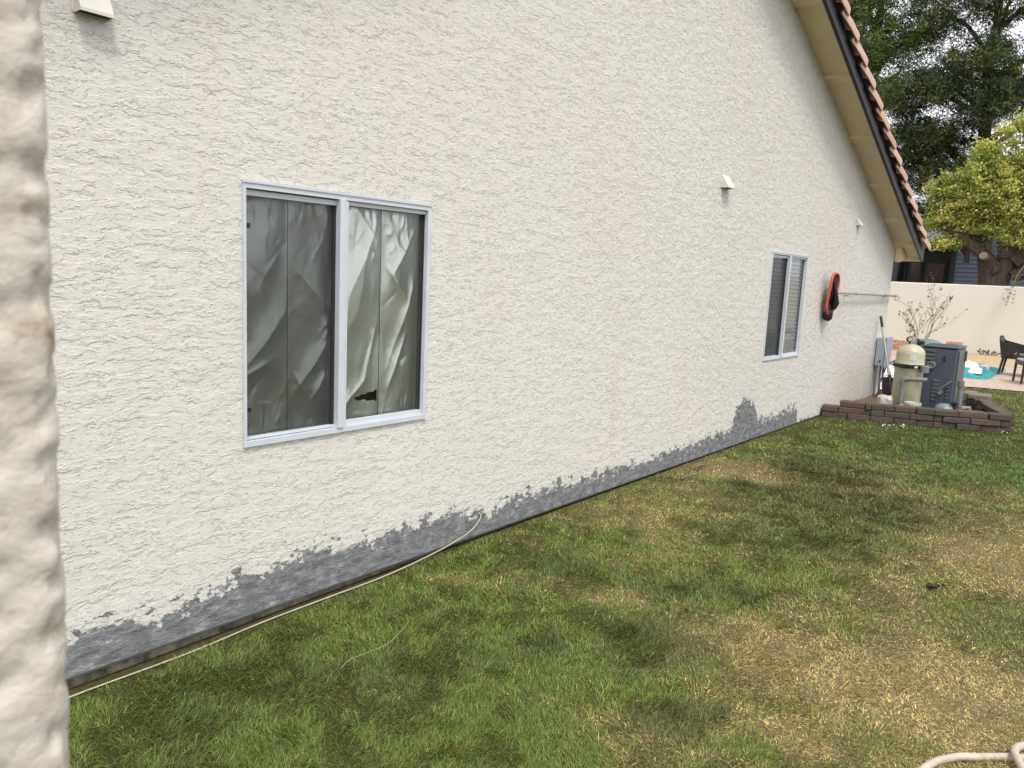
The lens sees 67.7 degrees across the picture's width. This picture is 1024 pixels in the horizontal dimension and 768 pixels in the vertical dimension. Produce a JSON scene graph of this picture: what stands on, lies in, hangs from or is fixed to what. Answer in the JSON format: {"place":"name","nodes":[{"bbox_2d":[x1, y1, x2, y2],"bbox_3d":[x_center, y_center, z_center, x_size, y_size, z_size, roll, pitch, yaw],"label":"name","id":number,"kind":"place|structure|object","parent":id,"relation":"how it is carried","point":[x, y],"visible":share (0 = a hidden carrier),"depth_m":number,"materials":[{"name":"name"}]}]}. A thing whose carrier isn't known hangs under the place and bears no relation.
{"place":"outdoors","nodes":[
{"label":"outdoors","id":0,"kind":"place"},
{"bbox_2d":[67,363,1023,767],"bbox_3d":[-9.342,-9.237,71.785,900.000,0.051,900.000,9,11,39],"label":"lawn ground","id":1,"kind":"structure","parent":0,"point":[969,549],"depth_m":3.73,"materials":[{"name":"green plant"}]},
{"bbox_2d":[0,0,69,767],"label":"stucco pillar","id":2,"kind":"structure","parent":1,"relation":"on","point":[34,707],"depth_m":0.42,"materials":[{"name":"white paint"}]},
{"bbox_2d":[340,619,408,668],"bbox_3d":[-0.589,1.176,3.484,0.072,0.033,0.555,6,9,22],"label":"grass stalk","id":3,"kind":"object","parent":1,"relation":"on","point":[375,649],"depth_m":3.39,"materials":[{"name":"green plant"}]},
{"bbox_2d":[39,0,930,688],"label":"stucco house","id":4,"kind":"structure","parent":1,"relation":"on","point":[343,292],"depth_m":4.26,"materials":[{"name":"paint"}]},
{"bbox_2d":[69,512,480,697],"bbox_3d":[-1.049,1.047,3.870,0.043,0.214,2.743,9,11,37],"label":"cable","id":5,"kind":"object","parent":4,"relation":"attached to","point":[270,618],"visible":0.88,"depth_m":3.73,"materials":[{"name":"beige plastic"}]},
{"bbox_2d":[242,179,432,447],"bbox_3d":[-0.907,-0.359,3.945,0.190,1.260,1.210,9,11,39],"label":"window","id":6,"kind":"structure","parent":4,"relation":"in","point":[330,279],"depth_m":3.86,"materials":[{"name":"white metal"}]},
{"bbox_2d":[762,251,808,360],"bbox_3d":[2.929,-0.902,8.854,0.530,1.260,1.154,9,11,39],"label":"window","id":7,"kind":"structure","parent":4,"relation":"in","point":[781,305],"depth_m":8.71,"materials":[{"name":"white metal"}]},
{"bbox_2d":[822,272,897,320],"bbox_3d":[5.077,-1.242,10.922,0.159,0.617,3.607,9,11,39],"label":"pool net","id":8,"kind":"object","parent":4,"relation":"attached to","point":[832,302],"visible":1,"depth_m":9.68,"materials":[{"name":"orange plastic"}]},
{"bbox_2d":[872,337,892,395],"bbox_3d":[5.825,-0.279,12.023,0.165,0.938,0.345,9,11,39],"label":"electrical box","id":9,"kind":"object","parent":4,"relation":"attached to","point":[880,359],"visible":0.84,"depth_m":11.92,"materials":[{"name":"grey metal"}]},
{"bbox_2d":[680,462,707,478],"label":"dead twigs","id":10,"kind":"object","parent":1,"relation":"on","point":[698,464],"visible":1,"depth_m":6.97,"materials":[{"name":"beige wood"}]},
{"bbox_2d":[847,0,949,195],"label":"pine tree","id":11,"kind":"object","parent":1,"relation":"on","point":[881,49],"visible":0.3,"depth_m":25.60,"materials":[{"name":"green plant"}]},
{"bbox_2d":[822,390,1014,432],"bbox_3d":[5.918,0.360,10.255,3.317,0.268,1.642,-2,9,-27],"label":"block border","id":12,"kind":"object","parent":1,"relation":"on","point":[984,413],"visible":0.99,"depth_m":9.77,"materials":[{"name":"brown brick"}]},
{"bbox_2d":[926,583,945,588],"bbox_3d":[2.474,1.176,4.453,0.126,0.032,0.048,2,8,-2],"label":"dark clod","id":13,"kind":"object","parent":1,"relation":"on","point":[931,585],"visible":1,"depth_m":4.44,"materials":[{"name":"black soil"}]},
{"bbox_2d":[875,0,1023,284],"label":"pine tree","id":14,"kind":"object","parent":1,"relation":"on","point":[1002,88],"visible":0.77,"depth_m":25.23,"materials":[{"name":"green plant"}]},
{"bbox_2d":[885,282,1023,355],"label":"boundary wall","id":15,"kind":"structure","parent":1,"relation":"on","point":[987,319],"depth_m":21.74,"materials":[{"name":"paint"}]},
{"bbox_2d":[891,208,1023,286],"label":"neighboring house","id":16,"kind":"structure","parent":1,"relation":"on","point":[951,267],"depth_m":30.20,"materials":[{"name":"black"}]},
{"bbox_2d":[891,261,906,281],"bbox_3d":[15.514,-3.948,31.478,1.150,2.260,0.080,9,11,39],"label":"window","id":17,"kind":"structure","parent":16,"relation":"in","point":[899,268],"depth_m":31.14,"materials":[{"name":"black glass"}]},
{"bbox_2d":[907,261,923,282],"bbox_3d":[16.227,-3.830,30.901,0.500,2.260,0.080,9,11,39],"label":"window","id":18,"kind":"structure","parent":16,"relation":"in","point":[915,268],"depth_m":30.76,"materials":[{"name":"black glass"}]},
{"bbox_2d":[923,261,946,283],"bbox_3d":[16.787,-3.738,30.449,0.750,2.260,0.080,9,11,39],"label":"window","id":19,"kind":"structure","parent":16,"relation":"in","point":[931,266],"depth_m":30.31,"materials":[{"name":"black glass"}]},
{"bbox_2d":[918,107,1023,305],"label":"broadleaf tree","id":20,"kind":"object","parent":1,"relation":"on","point":[1001,193],"visible":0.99,"depth_m":22.06,"materials":[{"name":"green plant"}]},
{"bbox_2d":[918,741,1023,767],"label":"garden hose","id":21,"kind":"object","parent":1,"relation":"on","point":[1015,756],"visible":0.99,"depth_m":2.85,"materials":[{"name":"beige rubber"}]},
{"bbox_2d":[847,394,965,413],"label":"planter soil","id":22,"kind":"structure","parent":0,"point":[871,399],"depth_m":11.58,"materials":[{"name":"brown soil"}]},
{"bbox_2d":[876,394,892,404],"bbox_3d":[5.003,0.286,10.283,0.224,0.296,0.258,9,11,39],"label":"pale rock","id":23,"kind":"object","parent":22,"relation":"on","point":[883,399],"visible":0.51,"depth_m":10.19,"materials":[{"name":"stone"}]},
{"bbox_2d":[880,316,891,394],"bbox_3d":[5.726,-0.381,11.591,0.126,1.266,0.569,1,8,-8],"label":"cleaning pole","id":24,"kind":"object","parent":22,"relation":"on","point":[886,356],"visible":0.76,"depth_m":11.59,"materials":[{"name":"metal"}]},
{"bbox_2d":[882,375,892,395],"bbox_3d":[5.816,0.039,11.795,0.207,0.369,0.200,9,11,39],"label":"bucket","id":25,"kind":"object","parent":22,"relation":"on","point":[885,388],"visible":0.55,"depth_m":11.74,"materials":[{"name":"brown plastic"}]},
{"bbox_2d":[891,336,928,404],"bbox_3d":[5.401,-0.114,10.350,0.477,1.054,0.438,9,11,39],"label":"filter tank","id":26,"kind":"object","parent":22,"relation":"on","point":[910,360],"visible":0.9,"depth_m":10.24,"materials":[{"name":"beige plastic"}]},
{"bbox_2d":[900,401,921,406],"bbox_3d":[5.240,0.344,10.053,0.260,0.220,0.260,9,11,39],"label":"strainer lid","id":27,"kind":"object","parent":22,"relation":"on","point":[912,403],"visible":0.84,"depth_m":9.97,"materials":[{"name":"white plastic"}]},
{"bbox_2d":[897,376,926,404],"bbox_3d":[5.298,0.171,10.132,0.325,0.545,0.078,8,10,32],"label":"pvc pipe","id":28,"kind":"object","parent":22,"relation":"on","point":[903,380],"visible":0.92,"depth_m":10.14,"materials":[{"name":"grey plastic"}]},
{"bbox_2d":[910,339,942,347],"bbox_3d":[6.177,-0.196,11.471,0.480,0.962,0.480,9,11,39],"label":"sand filter","id":29,"kind":"object","parent":22,"relation":"on","point":[927,341],"visible":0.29,"depth_m":11.29,"materials":[{"name":"teal plastic"}]},
{"bbox_2d":[920,343,967,408],"bbox_3d":[6.005,-0.075,10.682,0.470,0.935,0.692,9,11,39],"label":"pool heater","id":30,"kind":"object","parent":22,"relation":"on","point":[945,363],"visible":0.9,"depth_m":10.46,"materials":[{"name":"grey metal"}]},
{"bbox_2d":[935,401,970,409],"bbox_3d":[5.773,0.364,9.979,0.449,0.268,0.230,9,11,39],"label":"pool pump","id":31,"kind":"object","parent":22,"relation":"on","point":[952,404],"visible":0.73,"depth_m":9.94,"materials":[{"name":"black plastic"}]},
{"bbox_2d":[956,380,964,408],"bbox_3d":[5.915,0.215,10.106,0.096,0.524,0.083,9,11,39],"label":"pvc pipe","id":32,"kind":"object","parent":22,"relation":"on","point":[960,385],"visible":0.78,"depth_m":10.07,"materials":[{"name":"grey plastic"}]},
{"bbox_2d":[853,0,1023,210],"label":"sky","id":33,"kind":"structure","parent":0,"point":[1016,29],"materials":[{"name":"white"}]},
{"bbox_2d":[890,355,1023,390],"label":"patio paving","id":34,"kind":"structure","parent":0,"point":[1003,381],"depth_m":14.97,"materials":[{"name":"beige concrete"}]},
{"bbox_2d":[880,363,893,388],"bbox_3d":[7.072,-0.242,14.509,1.223,0.279,3.581,9,11,39],"label":"plastic sheet","id":35,"kind":"object","parent":34,"relation":"on","point":[891,368],"visible":0.07,"depth_m":13.98,"materials":[{"name":"white plastic"}]},
{"bbox_2d":[963,360,1005,378],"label":"swimming pool","id":36,"kind":"structure","parent":34,"relation":"on","point":[974,370],"depth_m":16.03,"materials":[{"name":"teal liquid"}]},
{"bbox_2d":[997,335,1023,374],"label":"wicker chair","id":37,"kind":"object","parent":34,"relation":"on","point":[1008,349],"visible":0.95,"depth_m":16.06,"materials":[{"name":"wicker"}]},
{"bbox_2d":[1012,350,1023,384],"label":"wicker chair","id":38,"kind":"object","parent":34,"relation":"on","point":[1019,361],"visible":1,"depth_m":14.95,"materials":[{"name":"wicker"}]},
{"bbox_2d":[891,350,1022,367],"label":"gravel strip","id":39,"kind":"object","parent":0,"point":[985,359],"depth_m":19.86,"materials":[{"name":"beige gravel"}]},
{"bbox_2d":[892,339,908,349],"bbox_3d":[10.866,-1.103,21.558,0.890,0.293,0.117,9,11,39],"label":"brick border","id":40,"kind":"object","parent":39,"relation":"on","point":[896,345],"visible":0.38,"depth_m":21.50,"materials":[{"name":"brick"}]},
{"bbox_2d":[893,270,967,339],"bbox_3d":[11.564,-2.108,21.515,2.248,2.268,0.492,10,11,41],"label":"bare shrub","id":41,"kind":"object","parent":39,"relation":"on","point":[913,329],"visible":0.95,"depth_m":21.39,"materials":[{"name":"brown plant"}]},
{"bbox_2d":[943,341,962,344],"bbox_3d":[11.917,-0.967,20.705,0.490,0.368,0.117,9,11,39],"label":"brick border","id":42,"kind":"object","parent":39,"relation":"on","point":[954,343],"visible":0.24,"depth_m":20.61,"materials":[{"name":"brick"}]},
{"bbox_2d":[977,348,1000,355],"bbox_3d":[13.252,-0.882,21.216,0.598,0.184,0.314,9,11,39],"label":"dry weed","id":43,"kind":"object","parent":39,"relation":"on","point":[993,352],"visible":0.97,"depth_m":21.20,"materials":[{"name":"brown plant"}]}
]}

